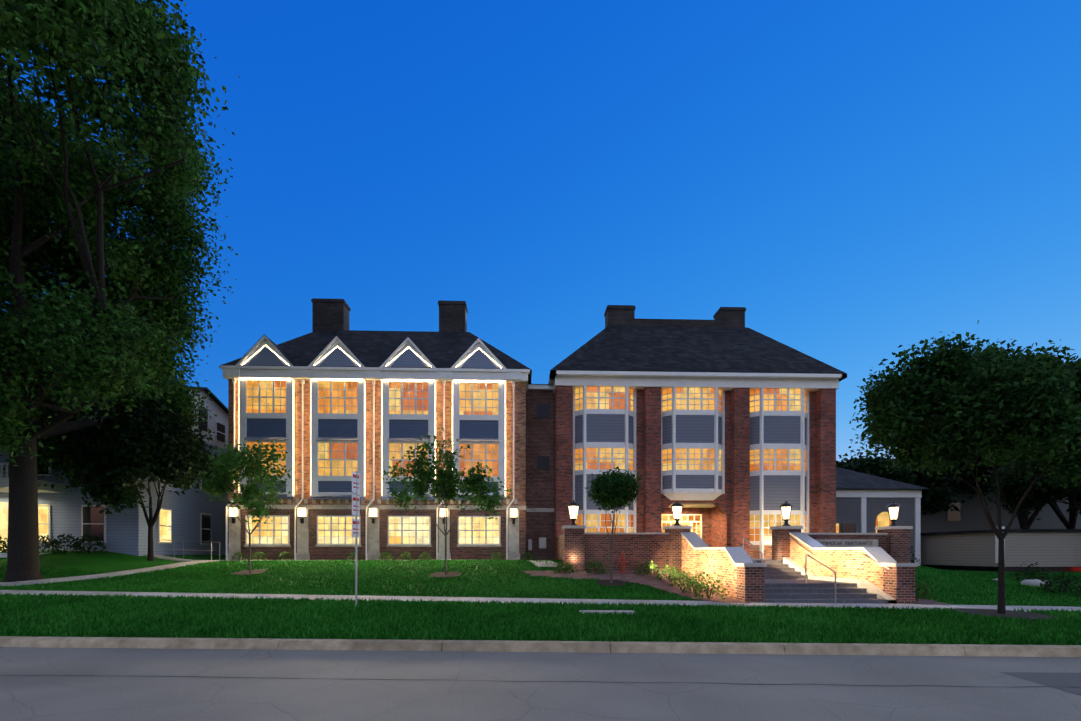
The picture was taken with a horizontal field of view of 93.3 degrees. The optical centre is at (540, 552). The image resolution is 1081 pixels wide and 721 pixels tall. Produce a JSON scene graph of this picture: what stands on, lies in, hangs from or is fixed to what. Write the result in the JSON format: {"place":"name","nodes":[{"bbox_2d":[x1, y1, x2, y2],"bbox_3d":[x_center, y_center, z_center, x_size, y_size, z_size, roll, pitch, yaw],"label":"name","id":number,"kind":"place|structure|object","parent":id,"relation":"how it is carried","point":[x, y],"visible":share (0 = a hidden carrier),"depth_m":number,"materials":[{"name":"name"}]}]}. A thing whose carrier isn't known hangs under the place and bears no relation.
{"place":"outdoors","nodes":[
{"label":"outdoors","id":0,"kind":"place"},
{"bbox_2d":[0,502,47,551],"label":"wall lamp","id":1,"kind":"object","parent":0,"point":[3,519],"depth_m":23.59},
{"bbox_2d":[0,485,227,555],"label":"neighbour walls","id":2,"kind":"structure","parent":0,"point":[128,534],"depth_m":24.10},
{"bbox_2d":[38,507,170,541],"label":"lit windows","id":3,"kind":"structure","parent":2,"relation":"attached to","point":[165,519],"depth_m":25.20,"materials":[{"name":"yellow glass"}]},
{"bbox_2d":[0,442,227,500],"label":"porch roof","id":4,"kind":"structure","parent":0,"point":[3,458],"depth_m":25.00,"materials":[{"name":"grey"}]},
{"bbox_2d":[247,517,498,543],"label":"windows","id":5,"kind":"structure","parent":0,"point":[423,536],"depth_m":26.71,"materials":[{"name":"yellow glass"}]},
{"bbox_2d":[0,647,1080,720],"bbox_3d":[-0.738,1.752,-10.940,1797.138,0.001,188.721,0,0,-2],"label":"road","id":6,"kind":"structure","parent":0,"point":[128,684],"depth_m":6.65,"materials":[{"name":"grey asphalt"}]},
{"bbox_2d":[0,636,1080,656],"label":"kerb","id":7,"kind":"structure","parent":6,"relation":"on","point":[614,647],"depth_m":9.06,"materials":[{"name":"concrete"}]},
{"bbox_2d":[61,675,1079,687],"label":"road tar seams","id":8,"kind":"object","parent":6,"relation":"on","point":[589,681],"visible":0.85,"depth_m":6.89,"materials":[{"name":"black asphalt"}]},
{"bbox_2d":[1000,672,1080,695],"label":"road patch","id":9,"kind":"object","parent":6,"relation":"on","point":[1066,682],"depth_m":7.05,"materials":[{"name":"grey asphalt"}]},
{"bbox_2d":[0,551,1080,652],"bbox_3d":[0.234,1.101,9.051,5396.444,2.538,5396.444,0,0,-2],"label":"ground","id":10,"kind":"structure","parent":0,"point":[103,562],"depth_m":18.32,"materials":[{"name":"green plant"}]},
{"bbox_2d":[0,535,7,552],"bbox_3d":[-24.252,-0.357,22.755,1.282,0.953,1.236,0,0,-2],"label":"hedge","id":11,"kind":"object","parent":10,"relation":"on","point":[1,541],"visible":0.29,"depth_m":23.02,"materials":[{"name":"green plant"}]},
{"bbox_2d":[39,535,60,552],"bbox_3d":[-22.236,-0.367,22.833,1.237,0.925,1.272,0,0,-2],"label":"hedge","id":12,"kind":"object","parent":10,"relation":"on","point":[43,539],"visible":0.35,"depth_m":22.86,"materials":[{"name":"green plant"}]},
{"bbox_2d":[48,533,84,553],"bbox_3d":[-21.274,-0.400,22.877,1.214,0.967,1.253,0,0,-2],"label":"hedge","id":13,"kind":"object","parent":10,"relation":"on","point":[57,542],"visible":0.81,"depth_m":22.69,"materials":[{"name":"green plant"}]},
{"bbox_2d":[72,534,107,553],"bbox_3d":[-20.244,-0.385,22.903,1.269,0.956,1.269,0,0,-2],"label":"hedge","id":14,"kind":"object","parent":10,"relation":"on","point":[99,543],"visible":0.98,"depth_m":22.86,"materials":[{"name":"green plant"}]},
{"bbox_2d":[0,317,198,386],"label":"tree","id":15,"kind":"object","parent":10,"relation":"on","point":[167,379],"depth_m":42.79,"materials":[{"name":"green plant"}]},
{"bbox_2d":[0,560,220,585],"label":"curved walk","id":16,"kind":"structure","parent":10,"relation":"on","point":[94,576],"depth_m":19.20,"materials":[{"name":"concrete"}]},
{"bbox_2d":[0,389,227,557],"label":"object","id":17,"kind":"object","parent":10,"relation":"on","point":[214,407],"visible":0.31,"depth_m":25.15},
{"bbox_2d":[37,402,224,542],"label":"dark windows","id":18,"kind":"structure","parent":17,"relation":"attached to","point":[92,515],"depth_m":23.73,"materials":[{"name":"black glass"}]},
{"bbox_2d":[53,385,227,415],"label":"neighbour roof","id":19,"kind":"structure","parent":17,"relation":"attached to","point":[215,399],"depth_m":24.31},
{"bbox_2d":[0,0,240,581],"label":"tree","id":20,"kind":"object","parent":10,"relation":"on","point":[132,45],"visible":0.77,"depth_m":16.49,"materials":[{"name":"green plant"}]},
{"bbox_2d":[0,240,217,492],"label":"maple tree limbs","id":21,"kind":"object","parent":20,"relation":"attached to","point":[108,355],"visible":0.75,"depth_m":17.34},
{"bbox_2d":[0,111,237,387],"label":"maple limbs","id":22,"kind":"object","parent":20,"relation":"attached to","point":[144,277],"visible":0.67,"depth_m":20.33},
{"bbox_2d":[57,394,220,560],"bbox_3d":[-18.346,-3.120,23.469,6.834,7.539,6.622,0,0,-2],"label":"neighbour tree","id":23,"kind":"object","parent":10,"relation":"on","point":[168,447],"visible":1,"depth_m":21.38,"materials":[{"name":"green plant"}]},
{"bbox_2d":[161,539,219,559],"bbox_3d":[-18.145,-0.158,25.632,3.640,1.120,0.740,0,0,-2],"label":"ramp rail","id":24,"kind":"object","parent":10,"relation":"on","point":[183,549],"visible":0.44,"depth_m":25.32,"materials":[{"name":"silver metal"}]},
{"bbox_2d":[194,439,296,571],"bbox_3d":[-11.599,-1.677,20.077,3.449,5.541,5.511,0,0,-29],"label":"lawn tree","id":25,"kind":"object","parent":10,"relation":"on","point":[226,476],"visible":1,"depth_m":19.45,"materials":[{"name":"green plant"}]},
{"bbox_2d":[232,570,266,574],"bbox_3d":[-11.505,0.763,20.206,1.200,0.167,1.200,0,0,-2],"label":"mulch ring","id":26,"kind":"object","parent":10,"relation":"on","point":[244,572],"visible":0.76,"depth_m":20.14,"materials":[{"name":"brown soil"}]},
{"bbox_2d":[144,554,560,567],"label":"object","id":27,"kind":"object","parent":10,"relation":"on","point":[538,565],"visible":0.27,"depth_m":24.24,"materials":[{"name":"concrete"}]},
{"bbox_2d":[352,471,359,606],"bbox_3d":[-4.607,-0.184,12.702,0.053,3.700,0.320,0,0,17],"label":"parking sign post","id":28,"kind":"object","parent":10,"relation":"on","point":[356,504],"visible":0.98,"depth_m":12.71,"materials":[{"name":"grey metal"}]},
{"bbox_2d":[378,427,511,574],"bbox_3d":[-3.737,-1.828,20.094,5.029,5.975,2.803,0,0,-12],"label":"lawn tree","id":29,"kind":"object","parent":10,"relation":"on","point":[472,482],"visible":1,"depth_m":19.77,"materials":[{"name":"green plant"}]},
{"bbox_2d":[430,571,460,577],"bbox_3d":[-3.652,0.829,19.674,1.200,0.184,1.200,0,0,-2],"label":"mulch ring","id":30,"kind":"object","parent":10,"relation":"on","point":[441,574],"visible":0.86,"depth_m":19.66,"materials":[{"name":"brown soil"}]},
{"bbox_2d":[0,592,1080,644],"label":"grass verge blades","id":31,"kind":"object","parent":10,"relation":"on","point":[1011,627],"visible":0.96,"depth_m":10.89,"materials":[{"name":"green plant"}]},
{"bbox_2d":[579,610,634,613],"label":"pavement slab","id":32,"kind":"structure","parent":10,"relation":"on","point":[613,611],"depth_m":12.10,"materials":[{"name":"concrete"}]},
{"bbox_2d":[596,579,626,585],"bbox_3d":[2.522,1.054,18.185,1.100,0.167,1.100,0,0,-2],"label":"mulch ring","id":33,"kind":"object","parent":10,"relation":"on","point":[608,583],"visible":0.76,"depth_m":18.19,"materials":[{"name":"brown soil"}]},
{"bbox_2d":[585,467,643,582],"bbox_3d":[2.630,-0.819,18.301,2.058,4.413,2.426,0,0,-2],"label":"lawn tree","id":34,"kind":"object","parent":10,"relation":"on","point":[614,490],"visible":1,"depth_m":17.81,"materials":[{"name":"green plant"}]},
{"bbox_2d":[523,569,748,602],"bbox_3d":[2.553,1.026,17.285,6.400,0.734,6.400,0,0,-2],"label":"mulch bed","id":35,"kind":"object","parent":10,"relation":"on","point":[645,579],"visible":0.69,"depth_m":18.91,"materials":[{"name":"brown soil"}]},
{"bbox_2d":[554,560,577,573],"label":"shrub bed","id":36,"kind":"object","parent":35,"relation":"on","point":[567,566],"visible":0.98,"depth_m":19.85,"materials":[{"name":"green plant"}]},
{"bbox_2d":[584,558,609,573],"bbox_3d":[2.161,0.542,19.815,0.995,0.684,1.006,0,0,-2],"label":"shrub bed","id":37,"kind":"object","parent":35,"relation":"on","point":[602,571],"visible":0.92,"depth_m":19.66,"materials":[{"name":"green plant"}]},
{"bbox_2d":[618,551,627,573],"bbox_3d":[3.196,0.393,19.834,0.380,0.940,0.350,0,0,-2],"label":"fire hydrant","id":38,"kind":"object","parent":35,"relation":"on","point":[622,562],"visible":0.98,"depth_m":19.78,"materials":[{"name":"metal"}]},
{"bbox_2d":[634,560,658,575],"bbox_3d":[4.093,0.567,19.501,1.034,0.702,1.010,0,0,21],"label":"shrub bed","id":39,"kind":"object","parent":35,"relation":"on","point":[644,569],"visible":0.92,"depth_m":19.49,"materials":[{"name":"green plant"}]},
{"bbox_2d":[654,564,679,580],"bbox_3d":[4.681,0.736,18.650,1.005,0.658,1.033,0,0,33],"label":"shrub bed","id":40,"kind":"object","parent":35,"relation":"on","point":[664,573],"visible":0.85,"depth_m":18.58,"materials":[{"name":"green plant"}]},
{"bbox_2d":[667,568,696,586],"bbox_3d":[4.892,0.878,17.546,0.994,0.718,1.024,0,0,-28],"label":"shrub bed","id":41,"kind":"object","parent":35,"relation":"on","point":[677,578],"visible":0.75,"depth_m":17.52,"materials":[{"name":"green plant"}]},
{"bbox_2d":[679,573,711,593],"bbox_3d":[4.972,1.008,16.474,1.033,0.729,1.025,0,0,-17],"label":"shrub bed","id":42,"kind":"object","parent":35,"relation":"on","point":[690,581],"visible":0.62,"depth_m":16.44,"materials":[{"name":"green plant"}]},
{"bbox_2d":[689,567,728,599],"bbox_3d":[5.074,0.934,15.360,1.148,1.036,1.194,0,0,-22],"label":"shrub bed","id":43,"kind":"object","parent":35,"relation":"on","point":[700,586],"visible":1,"depth_m":15.26,"materials":[{"name":"green plant"}]},
{"bbox_2d":[559,557,960,607],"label":"concrete terrace","id":44,"kind":"structure","parent":10,"relation":"on","point":[871,587],"depth_m":16.35,"materials":[{"name":"grey concrete"}]},
{"bbox_2d":[753,560,896,603],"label":"stair steps","id":45,"kind":"structure","parent":10,"relation":"on","point":[784,583],"depth_m":15.51,"materials":[{"name":"concrete"}]},
{"bbox_2d":[836,446,917,485],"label":"tree","id":46,"kind":"object","parent":10,"relation":"on","point":[870,465],"visible":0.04,"depth_m":40.76,"materials":[{"name":"green plant"}]},
{"bbox_2d":[910,547,919,562],"bbox_3d":[16.135,-0.050,23.051,1.504,1.281,1.605,0,0,-2],"label":"shrub","id":47,"kind":"object","parent":10,"relation":"on","point":[912,561],"visible":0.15,"depth_m":22.74,"materials":[{"name":"green plant"}]},
{"bbox_2d":[877,452,965,515],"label":"tree","id":48,"kind":"object","parent":10,"relation":"on","point":[932,498],"visible":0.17,"depth_m":44.15,"materials":[{"name":"green plant"}]},
{"bbox_2d":[915,581,936,600],"bbox_3d":[11.365,1.136,15.449,1.044,0.728,0.990,0,0,-2],"label":"shrub bed","id":49,"kind":"object","parent":10,"relation":"on","point":[924,587],"visible":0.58,"depth_m":15.28,"materials":[{"name":"green plant"}]},
{"bbox_2d":[915,598,949,604],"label":"mulch bed","id":50,"kind":"object","parent":10,"relation":"on","point":[923,601],"visible":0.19,"depth_m":14.92,"materials":[{"name":"soil"}]},
{"bbox_2d":[836,467,1080,534],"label":"roof","id":51,"kind":"structure","parent":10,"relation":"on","point":[846,479],"depth_m":32.32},
{"bbox_2d":[849,320,1080,613],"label":"verge tree","id":52,"kind":"object","parent":10,"relation":"on","point":[996,401],"visible":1,"depth_m":11.65,"materials":[{"name":"green plant"}]},
{"bbox_2d":[938,447,1046,528],"bbox_3d":[35.319,-5.381,37.247,13.687,13.427,9.279,0,0,-2],"label":"tree","id":53,"kind":"object","parent":10,"relation":"on","point":[1024,523],"depth_m":38.51,"materials":[{"name":"green plant"}]},
{"bbox_2d":[921,564,1080,571],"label":"neighbour undercroft","id":54,"kind":"object","parent":10,"relation":"on","point":[1012,569],"depth_m":28.69,"materials":[{"name":"grey concrete"}]},
{"bbox_2d":[921,532,1080,566],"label":"neighbour walls","id":55,"kind":"structure","parent":54,"relation":"on","point":[1053,549],"depth_m":28.01,"materials":[{"name":"beige"}]},
{"bbox_2d":[955,608,1054,619],"bbox_3d":[11.176,1.466,12.378,1.900,0.051,1.900,0,0,-2],"label":"mulch ring","id":56,"kind":"object","parent":10,"relation":"on","point":[1009,613],"visible":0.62,"depth_m":12.37,"materials":[{"name":"brown soil"}]},
{"bbox_2d":[948,477,1078,528],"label":"tree","id":57,"kind":"object","parent":10,"relation":"on","point":[1071,524],"depth_m":41.78,"materials":[{"name":"green plant"}]},
{"bbox_2d":[979,458,1080,519],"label":"yard tree","id":58,"kind":"object","parent":10,"relation":"on","point":[1014,484],"visible":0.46,"depth_m":28.82,"materials":[{"name":"green plant"}]},
{"bbox_2d":[1008,561,1051,580],"bbox_3d":[19.403,0.770,20.166,1.394,0.908,1.372,0,0,-2],"label":"shrub","id":59,"kind":"object","parent":10,"relation":"on","point":[1030,575],"visible":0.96,"depth_m":20.05,"materials":[{"name":"green plant"}]},
{"bbox_2d":[1021,579,1042,585],"bbox_3d":[18.500,1.156,19.239,0.636,0.328,0.553,0,0,-29],"label":"boulder","id":60,"kind":"object","parent":10,"relation":"on","point":[1035,582],"visible":0.71,"depth_m":19.05,"materials":[{"name":"stone"}]},
{"bbox_2d":[1037,572,1080,594],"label":"shrub","id":61,"kind":"object","parent":10,"relation":"on","point":[1066,582],"visible":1,"depth_m":17.05,"materials":[{"name":"green plant"}]},
{"label":"mulch bed","id":62,"kind":"object","parent":10,"relation":"on","visible":0},
{"bbox_2d":[232,551,246,559],"bbox_3d":[-15.357,0.173,26.013,0.716,0.528,0.737,0,0,-2],"label":"box shrub","id":63,"kind":"object","parent":62,"relation":"on","point":[237,554],"visible":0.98,"depth_m":25.96,"materials":[{"name":"green plant"}]},
{"bbox_2d":[252,551,265,559],"bbox_3d":[-14.350,0.179,26.056,0.739,0.515,0.721,0,0,-2],"label":"box shrub","id":64,"kind":"object","parent":62,"relation":"on","point":[262,553],"visible":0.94,"depth_m":26.01,"materials":[{"name":"green plant"}]},
{"bbox_2d":[278,551,292,559],"bbox_3d":[-13.056,0.176,26.098,0.731,0.521,0.736,0,0,-2],"label":"box shrub","id":65,"kind":"object","parent":62,"relation":"on","point":[281,554],"visible":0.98,"depth_m":26.03,"materials":[{"name":"green plant"}]},
{"bbox_2d":[347,552,361,559],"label":"box shrub","id":66,"kind":"object","parent":62,"relation":"on","point":[350,556],"visible":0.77,"depth_m":26.17,"materials":[{"name":"green plant"}]},
{"bbox_2d":[379,552,392,559],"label":"box shrub","id":67,"kind":"object","parent":62,"relation":"on","point":[387,554],"visible":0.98,"depth_m":26.21,"materials":[{"name":"green plant"}]},
{"bbox_2d":[399,551,412,559],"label":"box shrub","id":68,"kind":"object","parent":62,"relation":"on","point":[406,555],"visible":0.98,"depth_m":26.33,"materials":[{"name":"green plant"}]},
{"bbox_2d":[418,552,430,559],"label":"box shrub","id":69,"kind":"object","parent":62,"relation":"on","point":[429,555],"visible":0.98,"depth_m":26.30,"materials":[{"name":"green plant"}]},
{"bbox_2d":[490,551,503,559],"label":"box shrub","id":70,"kind":"object","parent":62,"relation":"on","point":[497,557],"visible":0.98,"depth_m":26.40,"materials":[{"name":"green plant"}]},
{"bbox_2d":[521,552,534,559],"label":"box shrub","id":71,"kind":"object","parent":62,"relation":"on","point":[530,556],"visible":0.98,"depth_m":26.46,"materials":[{"name":"green plant"}]},
{"bbox_2d":[0,590,1080,611],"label":"pavement","id":72,"kind":"structure","parent":0,"point":[423,598],"depth_m":14.44,"materials":[{"name":"concrete"}]},
{"bbox_2d":[2,0,1080,461],"label":"sky","id":73,"kind":"structure","parent":0,"point":[864,179],"materials":[{"name":"blue"}]},
{"bbox_2d":[228,379,914,603],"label":"brick wall","id":74,"kind":"structure","parent":0,"point":[579,549],"depth_m":27.31,"materials":[{"name":"red brick"}]},
{"bbox_2d":[228,507,237,522],"bbox_3d":[-15.816,-1.948,26.274,0.380,0.840,0.185,0,0,-2],"label":"sconce","id":75,"kind":"object","parent":74,"relation":"attached to","point":[232,515],"visible":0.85,"depth_m":26.20,"materials":[{"name":"white glass"}]},
{"bbox_2d":[297,507,305,522],"bbox_3d":[-12.343,-1.948,26.393,0.380,0.840,0.185,0,0,-2],"label":"sconce","id":76,"kind":"object","parent":74,"relation":"attached to","point":[301,513],"visible":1,"depth_m":26.32,"materials":[{"name":"white glass"}]},
{"bbox_2d":[239,345,503,381],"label":"house led lines","id":77,"kind":"object","parent":74,"relation":"attached to","point":[362,379],"visible":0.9,"depth_m":26.47,"materials":[{"name":"white plastic"}]},
{"bbox_2d":[247,346,496,367],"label":"house siding gables","id":78,"kind":"object","parent":74,"relation":"attached to","point":[408,357],"visible":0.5,"depth_m":26.47,"materials":[{"name":"grey wood"}]},
{"bbox_2d":[247,418,497,492],"bbox_3d":[-8.700,-5.048,26.656,12.990,3.800,0.120,0,0,-2],"label":"spandrel panel","id":79,"kind":"object","parent":74,"relation":"attached to","point":[348,428],"visible":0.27,"depth_m":26.55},
{"bbox_2d":[239,436,505,499],"bbox_3d":[-8.694,-4.393,26.511,13.730,3.250,0.170,0,0,-2],"label":"house flashing","id":80,"kind":"object","parent":74,"relation":"attached to","point":[328,497],"visible":0.46,"depth_m":26.45,"materials":[{"name":"grey metal"}]},
{"bbox_2d":[369,507,376,523],"bbox_3d":[-8.695,-1.948,26.518,0.380,0.840,0.185,0,0,-2],"label":"sconce","id":81,"kind":"object","parent":74,"relation":"attached to","point":[372,512],"visible":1,"depth_m":26.45,"materials":[{"name":"white glass"}]},
{"bbox_2d":[228,498,553,559],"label":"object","id":82,"kind":"object","parent":74,"relation":"attached to","point":[303,553],"visible":0.4,"depth_m":26.61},
{"bbox_2d":[293,380,505,495],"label":"house led strips","id":83,"kind":"object","parent":74,"relation":"attached to","point":[435,432],"visible":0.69,"depth_m":26.67,"materials":[{"name":"white plastic"}]},
{"bbox_2d":[440,507,447,523],"bbox_3d":[-5.047,-1.948,26.643,0.380,0.840,0.185,0,0,-2],"label":"sconce","id":84,"kind":"object","parent":74,"relation":"attached to","point":[442,514],"visible":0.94,"depth_m":26.57,"materials":[{"name":"white glass"}]},
{"bbox_2d":[465,309,548,469],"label":"wall vents","id":85,"kind":"object","parent":74,"relation":"attached to","point":[542,412],"visible":0.98,"depth_m":28.46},
{"bbox_2d":[510,508,516,523],"bbox_3d":[-1.404,-1.948,26.768,0.380,0.840,0.185,0,0,-2],"label":"sconce","id":86,"kind":"object","parent":74,"relation":"attached to","point":[513,512],"visible":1,"depth_m":26.70,"materials":[{"name":"white glass"}]},
{"bbox_2d":[247,381,805,536],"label":"house windows","id":87,"kind":"structure","parent":74,"relation":"attached to","point":[351,391],"depth_m":26.81,"materials":[{"name":"yellow"}]},
{"bbox_2d":[247,442,805,540],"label":"house windows","id":88,"kind":"structure","parent":74,"relation":"attached to","point":[351,465],"depth_m":27.29,"materials":[{"name":"yellow"}]},
{"bbox_2d":[311,298,745,331],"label":"chimneys","id":89,"kind":"object","parent":74,"relation":"attached to","point":[330,314],"visible":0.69,"depth_m":30.40,"materials":[{"name":"brown brick"}]},
{"bbox_2d":[219,335,846,559],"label":"white house trim","id":90,"kind":"structure","parent":74,"relation":"attached to","point":[716,381],"depth_m":26.75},
{"bbox_2d":[222,325,846,384],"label":"house roof","id":91,"kind":"structure","parent":74,"relation":"attached to","point":[678,349],"depth_m":28.38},
{"bbox_2d":[567,500,579,524],"bbox_3d":[1.337,-1.613,20.646,0.520,1.050,0.495,0,0,-2],"label":"lantern","id":92,"kind":"object","parent":74,"relation":"on","point":[573,507],"visible":0.96,"depth_m":20.54,"materials":[{"name":"white glass"}]},
{"bbox_2d":[671,501,682,525],"bbox_3d":[5.565,-1.613,20.791,0.520,1.050,0.495,0,0,-2],"label":"lantern","id":93,"kind":"object","parent":74,"relation":"on","point":[677,506],"visible":0.96,"depth_m":20.67,"materials":[{"name":"white glass"}]},
{"bbox_2d":[672,522,690,531],"bbox_3d":[8.316,-0.758,30.140,1.100,2.080,0.100,0,0,-2],"label":"porch door","id":94,"kind":"structure","parent":74,"relation":"attached to","point":[684,523],"depth_m":30.14,"materials":[{"name":"yellow glass"}]},
{"bbox_2d":[661,504,715,538],"bbox_3d":[8.354,-1.218,29.321,3.620,3.040,1.940,0,0,-2],"label":"porch joinery","id":95,"kind":"object","parent":74,"relation":"attached to","point":[698,506],"visible":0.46,"depth_m":30.15,"materials":[{"name":"white wood"}]},
{"bbox_2d":[575,414,805,510],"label":"spandrel panels","id":96,"kind":"object","parent":74,"relation":"attached to","point":[779,490],"visible":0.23,"depth_m":27.56,"materials":[{"name":"grey metal"}]},
{"bbox_2d":[528,537,889,603],"bbox_3d":[4.784,0.312,21.453,10.445,2.320,14.422,0,0,-2],"label":"handrail","id":97,"kind":"object","parent":74,"relation":"attached to","point":[542,542],"visible":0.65,"depth_m":15.87,"materials":[{"name":"black metal"}]},
{"bbox_2d":[555,525,917,566],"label":"house copings","id":98,"kind":"object","parent":74,"relation":"attached to","point":[739,556],"visible":0.75,"depth_m":18.95,"materials":[{"name":"grey concrete"}]},
{"bbox_2d":[780,501,792,525],"bbox_3d":[10.082,-1.613,20.945,0.520,1.050,0.495,0,0,-2],"label":"lantern","id":99,"kind":"object","parent":74,"relation":"on","point":[785,507],"visible":0.98,"depth_m":20.84,"materials":[{"name":"white glass"}]},
{"bbox_2d":[814,539,877,547],"bbox_3d":[12.338,-0.358,20.810,2.900,0.380,0.045,0,0,-2],"label":"name stone","id":100,"kind":"object","parent":74,"relation":"attached to","point":[855,542],"visible":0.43,"depth_m":20.80,"materials":[{"name":"stone"}]},
{"bbox_2d":[818,541,871,544],"bbox_3d":[12.347,-0.396,20.783,2.381,0.140,0.008,0,0,-2],"label":"sign lettering","id":101,"kind":"object","parent":100,"relation":"attached to","point":[840,543],"visible":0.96,"depth_m":20.77},
{"bbox_2d":[886,501,900,525],"bbox_3d":[14.589,-1.613,21.100,0.520,1.050,0.495,0,0,-2],"label":"lantern","id":102,"kind":"object","parent":74,"relation":"on","point":[893,507],"visible":0.94,"depth_m":21.00,"materials":[{"name":"white glass"}]},
{"bbox_2d":[836,490,1004,565],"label":"building trim","id":103,"kind":"structure","parent":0,"point":[915,494],"depth_m":32.14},
{"bbox_2d":[836,492,1080,562],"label":"neighboring building","id":104,"kind":"structure","parent":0,"point":[848,511],"depth_m":45.23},
{"bbox_2d":[836,512,891,532],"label":"lit building windows","id":105,"kind":"structure","parent":104,"relation":"attached to","point":[882,519],"depth_m":32.19,"materials":[{"name":"yellow glass"}]},
{"bbox_2d":[841,503,960,532],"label":"dark building windows","id":106,"kind":"structure","parent":104,"relation":"attached to","point":[954,515],"depth_m":45.18,"materials":[{"name":"grey"}]}
]}

